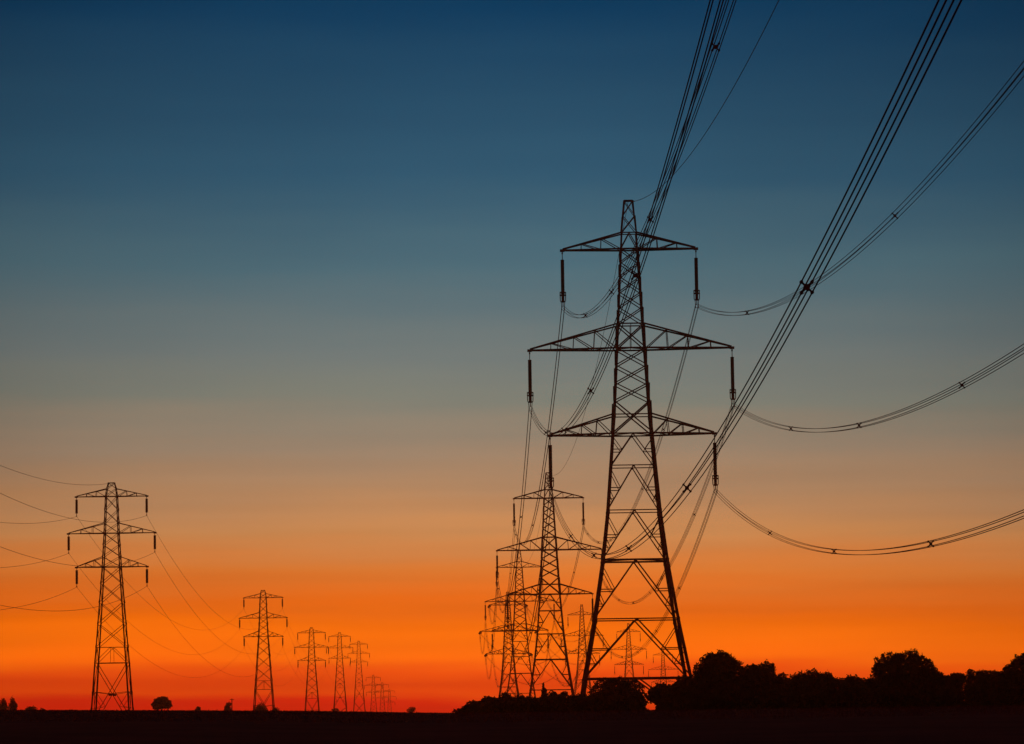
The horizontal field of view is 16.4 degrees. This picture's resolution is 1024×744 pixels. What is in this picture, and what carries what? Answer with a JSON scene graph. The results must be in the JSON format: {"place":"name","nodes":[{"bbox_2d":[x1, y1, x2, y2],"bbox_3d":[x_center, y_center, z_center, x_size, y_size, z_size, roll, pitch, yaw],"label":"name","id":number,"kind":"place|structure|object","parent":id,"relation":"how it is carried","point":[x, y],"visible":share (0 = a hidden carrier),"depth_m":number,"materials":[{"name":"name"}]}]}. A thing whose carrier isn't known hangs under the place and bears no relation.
{"place":"outdoors","nodes":[
{"label":"outdoors","id":0,"kind":"place"},
{"bbox_2d":[0,705,1023,743],"bbox_3d":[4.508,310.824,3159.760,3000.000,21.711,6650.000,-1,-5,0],"label":"field","id":1,"kind":"structure","parent":0,"point":[973,728],"depth_m":120.01,"materials":[{"name":"black plant"}]},
{"bbox_2d":[0,698,7,709],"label":"tree","id":2,"kind":"object","parent":1,"relation":"on","point":[3,704],"visible":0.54,"depth_m":796.16,"materials":[{"name":"black plant"}]},
{"bbox_2d":[8,696,17,709],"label":"tree","id":3,"kind":"object","parent":1,"relation":"on","point":[13,705],"visible":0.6,"depth_m":801.22,"materials":[{"name":"black plant"}]},
{"bbox_2d":[26,705,37,709],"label":"bush","id":4,"kind":"object","parent":1,"relation":"on","point":[33,707],"visible":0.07,"depth_m":696.63,"materials":[{"name":"black plant"}]},
{"bbox_2d":[67,482,156,709],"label":"pylon","id":5,"kind":"object","parent":1,"relation":"on","point":[118,532],"visible":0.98,"depth_m":599.76,"materials":[{"name":"metal"}]},
{"bbox_2d":[0,516,76,523],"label":"conductor wire","id":6,"kind":"object","parent":5,"relation":"hanging from","point":[30,523],"visible":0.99,"depth_m":521.66,"materials":[{"name":"metal"}]},
{"bbox_2d":[0,465,108,484],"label":"earth wire","id":7,"kind":"object","parent":5,"relation":"attached to","point":[48,480],"visible":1,"depth_m":484.92,"materials":[{"name":"metal"}]},
{"bbox_2d":[0,493,146,521],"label":"conductor wire","id":8,"kind":"object","parent":5,"relation":"hanging from","point":[59,515],"visible":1,"depth_m":441.49,"materials":[{"name":"metal"}]},
{"bbox_2d":[1,586,146,610],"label":"conductor wire","id":9,"kind":"object","parent":5,"relation":"hanging from","point":[71,610],"visible":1,"depth_m":461.13,"materials":[{"name":"metal"}]},
{"bbox_2d":[2,547,152,566],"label":"conductor wire","id":10,"kind":"object","parent":5,"relation":"hanging from","point":[75,565],"visible":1,"depth_m":464.97,"materials":[{"name":"metal"}]},
{"bbox_2d":[69,554,238,654],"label":"conductor wire","id":11,"kind":"object","parent":5,"relation":"hanging from","point":[138,630],"visible":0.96,"depth_m":721.09,"materials":[{"name":"metal"}]},
{"bbox_2d":[78,519,242,629],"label":"conductor wire","id":12,"kind":"object","parent":5,"relation":"hanging from","point":[147,602],"visible":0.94,"depth_m":758.11,"materials":[{"name":"metal"}]},
{"bbox_2d":[79,590,243,677],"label":"conductor wire","id":13,"kind":"object","parent":5,"relation":"hanging from","point":[144,657],"visible":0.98,"depth_m":741.27,"materials":[{"name":"metal"}]},
{"bbox_2d":[157,556,271,653],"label":"conductor wire","id":14,"kind":"object","parent":5,"relation":"hanging from","point":[198,617],"visible":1,"depth_m":703.15,"materials":[{"name":"metal"}]},
{"bbox_2d":[148,518,281,628],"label":"conductor wire","id":15,"kind":"object","parent":5,"relation":"hanging from","point":[188,582],"visible":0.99,"depth_m":690.42,"materials":[{"name":"metal"}]},
{"bbox_2d":[148,588,282,676],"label":"conductor wire","id":16,"kind":"object","parent":5,"relation":"hanging from","point":[196,651],"visible":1,"depth_m":716.98,"materials":[{"name":"metal"}]},
{"bbox_2d":[151,696,172,709],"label":"tree","id":17,"kind":"object","parent":1,"relation":"on","point":[162,702],"visible":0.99,"depth_m":845.54,"materials":[{"name":"black plant"}]},
{"bbox_2d":[224,701,231,710],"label":"bush","id":18,"kind":"object","parent":1,"relation":"on","point":[227,707],"visible":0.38,"depth_m":895.99,"materials":[{"name":"black plant"}]},
{"bbox_2d":[254,702,266,710],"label":"bush","id":19,"kind":"object","parent":1,"relation":"on","point":[261,707],"visible":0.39,"depth_m":994.86,"materials":[{"name":"black plant"}]},
{"bbox_2d":[239,590,287,710],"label":"pylon","id":20,"kind":"object","parent":1,"relation":"on","point":[258,654],"visible":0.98,"depth_m":1092.16,"materials":[{"name":"metal"}]},
{"bbox_2d":[294,627,328,710],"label":"pylon","id":21,"kind":"object","parent":1,"relation":"on","point":[308,665],"visible":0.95,"depth_m":1529.13,"materials":[{"name":"metal"}]},
{"bbox_2d":[326,632,352,710],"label":"pylon","id":22,"kind":"object","parent":1,"relation":"on","point":[342,658],"visible":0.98,"depth_m":1950.83,"materials":[{"name":"metal"}]},
{"bbox_2d":[348,641,369,711],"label":"pylon","id":23,"kind":"object","parent":1,"relation":"on","point":[360,653],"visible":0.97,"depth_m":2394.12,"materials":[{"name":"metal"}]},
{"bbox_2d":[364,675,382,711],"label":"pylon","id":24,"kind":"object","parent":1,"relation":"on","point":[371,692],"visible":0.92,"depth_m":2901.26,"materials":[{"name":"metal"}]},
{"bbox_2d":[374,682,390,711],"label":"pylon","id":25,"kind":"object","parent":1,"relation":"on","point":[383,696],"visible":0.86,"depth_m":3230.39,"materials":[{"name":"metal"}]},
{"bbox_2d":[382,689,395,711],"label":"pylon","id":26,"kind":"object","parent":1,"relation":"on","point":[390,699],"visible":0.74,"depth_m":3804.38,"materials":[{"name":"metal"}]},
{"bbox_2d":[406,707,415,712],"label":"bush","id":27,"kind":"object","parent":1,"relation":"on","point":[411,709],"visible":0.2,"depth_m":895.61,"materials":[{"name":"black plant"}]},
{"bbox_2d":[479,695,493,700],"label":"bush","id":28,"kind":"object","parent":1,"relation":"on","point":[488,697],"visible":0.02,"depth_m":303.64,"materials":[{"name":"black plant"}]},
{"bbox_2d":[498,692,512,697],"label":"bush","id":29,"kind":"object","parent":1,"relation":"on","point":[505,694],"visible":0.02,"depth_m":298.69,"materials":[{"name":"black plant"}]},
{"bbox_2d":[478,592,536,696],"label":"pylon","id":30,"kind":"object","parent":1,"relation":"on","point":[503,662],"visible":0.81,"depth_m":1485.38,"materials":[{"name":"metal"}]},
{"bbox_2d":[484,551,554,697],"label":"pylon","id":31,"kind":"object","parent":1,"relation":"on","point":[514,620],"visible":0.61,"depth_m":1146.81,"materials":[{"name":"metal"}]},
{"bbox_2d":[485,582,497,652],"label":"conductor bundle","id":32,"kind":"object","parent":31,"relation":"hanging from","point":[495,624],"visible":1,"depth_m":848.98,"materials":[{"name":"metal"}]},
{"bbox_2d":[492,626,508,686],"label":"conductor bundle","id":33,"kind":"object","parent":31,"relation":"hanging from","point":[504,661],"visible":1,"depth_m":836.33,"materials":[{"name":"metal"}]},
{"bbox_2d":[541,682,547,696],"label":"conifer","id":34,"kind":"object","parent":1,"relation":"on","point":[544,692],"visible":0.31,"depth_m":318.63,"materials":[{"name":"black plant"}]},
{"bbox_2d":[496,472,603,696],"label":"pylon","id":35,"kind":"object","parent":1,"relation":"on","point":[556,549],"visible":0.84,"depth_m":753.69,"materials":[{"name":"metal"}]},
{"bbox_2d":[496,530,514,612],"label":"conductor bundle","id":36,"kind":"object","parent":35,"relation":"hanging from","point":[509,578],"visible":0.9,"depth_m":835.49,"materials":[{"name":"metal"}]},
{"bbox_2d":[543,528,583,609],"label":"conductor bundle","id":37,"kind":"object","parent":35,"relation":"hanging from","point":[573,571],"visible":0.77,"depth_m":821.75,"materials":[{"name":"metal"}]},
{"bbox_2d":[548,629,590,686],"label":"conductor bundle","id":38,"kind":"object","parent":35,"relation":"hanging from","point":[580,664],"visible":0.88,"depth_m":855.59,"materials":[{"name":"metal"}]},
{"bbox_2d":[554,605,594,651],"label":"conductor bundle","id":39,"kind":"object","parent":35,"relation":"hanging from","point":[583,638],"visible":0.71,"depth_m":885.57,"materials":[{"name":"metal"}]},
{"bbox_2d":[548,691,557,696],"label":"bush","id":40,"kind":"object","parent":1,"relation":"on","point":[551,694],"visible":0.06,"depth_m":308.59,"materials":[{"name":"black plant"}]},
{"bbox_2d":[560,691,568,696],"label":"bush","id":41,"kind":"object","parent":1,"relation":"on","point":[563,693],"visible":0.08,"depth_m":310.55,"materials":[{"name":"black plant"}]},
{"bbox_2d":[561,604,603,694],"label":"pylon","id":42,"kind":"object","parent":1,"relation":"on","point":[580,635],"visible":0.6,"depth_m":1874.52,"materials":[{"name":"metal"}]},
{"bbox_2d":[490,608,562,641],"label":"conductor bundle","id":43,"kind":"object","parent":42,"relation":"hanging from","point":[516,633],"visible":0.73,"depth_m":1615.01,"materials":[{"name":"metal"}]},
{"bbox_2d":[587,676,648,703],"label":"tree","id":44,"kind":"object","parent":1,"relation":"on","point":[619,685],"visible":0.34,"depth_m":327.90,"materials":[{"name":"black plant"}]},
{"bbox_2d":[611,623,646,676],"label":"pylon","id":45,"kind":"object","parent":1,"relation":"on","point":[625,663],"visible":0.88,"depth_m":2222.70,"materials":[{"name":"metal"}]},
{"bbox_2d":[527,200,735,694],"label":"pylon","id":46,"kind":"object","parent":1,"relation":"on","point":[677,628],"visible":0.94,"depth_m":389.38,"materials":[{"name":"metal"}]},
{"bbox_2d":[497,407,531,605],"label":"conductor bundle","id":47,"kind":"object","parent":46,"relation":"hanging from","point":[520,514],"visible":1,"depth_m":456.22,"materials":[{"name":"metal"}]},
{"bbox_2d":[507,496,551,659],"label":"conductor bundle","id":48,"kind":"object","parent":46,"relation":"hanging from","point":[537,587],"visible":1,"depth_m":455.67,"materials":[{"name":"metal"}]},
{"bbox_2d":[514,310,564,544],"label":"conductor bundle","id":49,"kind":"object","parent":46,"relation":"hanging from","point":[547,431],"visible":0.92,"depth_m":456.71,"materials":[{"name":"metal"}]},
{"bbox_2d":[548,204,627,474],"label":"earth wire","id":50,"kind":"object","parent":46,"relation":"attached to","point":[602,338],"visible":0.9,"depth_m":458.23,"materials":[{"name":"metal"}]},
{"bbox_2d":[529,0,723,436],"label":"conductor bundle","id":51,"kind":"object","parent":46,"relation":"hanging from","point":[635,275],"visible":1,"depth_m":135.77,"materials":[{"name":"metal"}]},
{"bbox_2d":[584,306,697,543],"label":"conductor bundle","id":52,"kind":"object","parent":46,"relation":"hanging from","point":[662,426],"visible":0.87,"depth_m":447.63,"materials":[{"name":"metal"}]},
{"bbox_2d":[564,0,736,317],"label":"conductor bundle","id":53,"kind":"object","parent":46,"relation":"attached to","point":[712,49],"visible":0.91,"depth_m":180.82,"materials":[{"name":"metal"}]},
{"bbox_2d":[596,490,716,657],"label":"conductor bundle","id":54,"kind":"object","parent":46,"relation":"hanging from","point":[681,578],"visible":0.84,"depth_m":440.13,"materials":[{"name":"metal"}]},
{"bbox_2d":[603,407,733,603],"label":"conductor bundle","id":55,"kind":"object","parent":46,"relation":"hanging from","point":[619,600],"visible":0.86,"depth_m":457.71,"materials":[{"name":"metal"}]},
{"bbox_2d":[632,0,778,201],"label":"earth wire","id":56,"kind":"object","parent":46,"relation":"attached to","point":[727,97],"visible":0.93,"depth_m":245.35,"materials":[{"name":"metal"}]},
{"bbox_2d":[550,0,961,558],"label":"conductor bundle","id":57,"kind":"object","parent":46,"relation":"attached to","point":[806,287],"visible":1,"depth_m":95.04,"materials":[{"name":"metal"}]},
{"bbox_2d":[696,61,1023,315],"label":"conductor bundle","id":58,"kind":"object","parent":46,"relation":"attached to","point":[1009,86],"visible":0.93,"depth_m":206.20,"materials":[{"name":"metal"}]},
{"bbox_2d":[714,492,1023,554],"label":"conductor bundle","id":59,"kind":"object","parent":46,"relation":"attached to","point":[930,543],"visible":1,"depth_m":220.14,"materials":[{"name":"metal"}]},
{"bbox_2d":[733,344,1023,432],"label":"conductor bundle","id":60,"kind":"object","parent":46,"relation":"hanging from","point":[860,423],"visible":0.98,"depth_m":231.69,"materials":[{"name":"metal"}]},
{"bbox_2d":[647,682,672,704],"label":"tree","id":61,"kind":"object","parent":1,"relation":"on","point":[654,692],"visible":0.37,"depth_m":298.04,"materials":[{"name":"black plant"}]},
{"bbox_2d":[648,648,678,686],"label":"pylon","id":62,"kind":"object","parent":1,"relation":"on","point":[662,669],"visible":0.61,"depth_m":2670.30,"materials":[{"name":"metal"}]},
{"bbox_2d":[668,675,696,709],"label":"bush","id":63,"kind":"object","parent":1,"relation":"on","point":[681,699],"visible":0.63,"depth_m":288.34,"materials":[{"name":"black plant"}]},
{"bbox_2d":[686,649,746,709],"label":"tree","id":64,"kind":"object","parent":1,"relation":"on","point":[715,680],"visible":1,"depth_m":278.13,"materials":[{"name":"black plant"}]},
{"bbox_2d":[452,669,1007,712],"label":"undergrowth","id":65,"kind":"object","parent":1,"relation":"on","point":[610,701],"visible":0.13,"depth_m":292.64,"materials":[{"name":"black plant"}]},
{"bbox_2d":[740,659,782,708],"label":"tree","id":66,"kind":"object","parent":1,"relation":"on","point":[759,688],"visible":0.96,"depth_m":283.10,"materials":[{"name":"black plant"}]},
{"bbox_2d":[772,672,792,708],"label":"bush","id":67,"kind":"object","parent":1,"relation":"on","point":[782,701],"visible":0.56,"depth_m":288.43,"materials":[{"name":"black plant"}]},
{"bbox_2d":[787,668,838,708],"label":"tree","id":68,"kind":"object","parent":1,"relation":"on","point":[809,689],"visible":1,"depth_m":278.21,"materials":[{"name":"black plant"}]},
{"bbox_2d":[831,674,871,707],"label":"bush","id":69,"kind":"object","parent":1,"relation":"on","point":[852,692],"visible":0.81,"depth_m":283.16,"materials":[{"name":"black plant"}]},
{"bbox_2d":[863,648,948,706],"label":"tree","id":70,"kind":"object","parent":1,"relation":"on","point":[911,680],"visible":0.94,"depth_m":268.07,"materials":[{"name":"black plant"}]},
{"bbox_2d":[933,674,959,706],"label":"bush","id":71,"kind":"object","parent":1,"relation":"on","point":[950,694],"visible":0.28,"depth_m":283.31,"materials":[{"name":"black plant"}]},
{"bbox_2d":[964,669,978,705],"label":"bush","id":72,"kind":"object","parent":1,"relation":"on","point":[969,693],"visible":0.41,"depth_m":288.44,"materials":[{"name":"black plant"}]},
{"bbox_2d":[971,672,1002,705],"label":"bush","id":73,"kind":"object","parent":1,"relation":"on","point":[987,689],"visible":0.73,"depth_m":278.08,"materials":[{"name":"black plant"}]},
{"bbox_2d":[996,653,1023,705],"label":"tree","id":74,"kind":"object","parent":1,"relation":"on","point":[1012,682],"visible":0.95,"depth_m":268.43,"materials":[{"name":"black plant"}]},
{"bbox_2d":[0,0,1023,712],"label":"sky","id":75,"kind":"structure","parent":0,"point":[281,276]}
]}

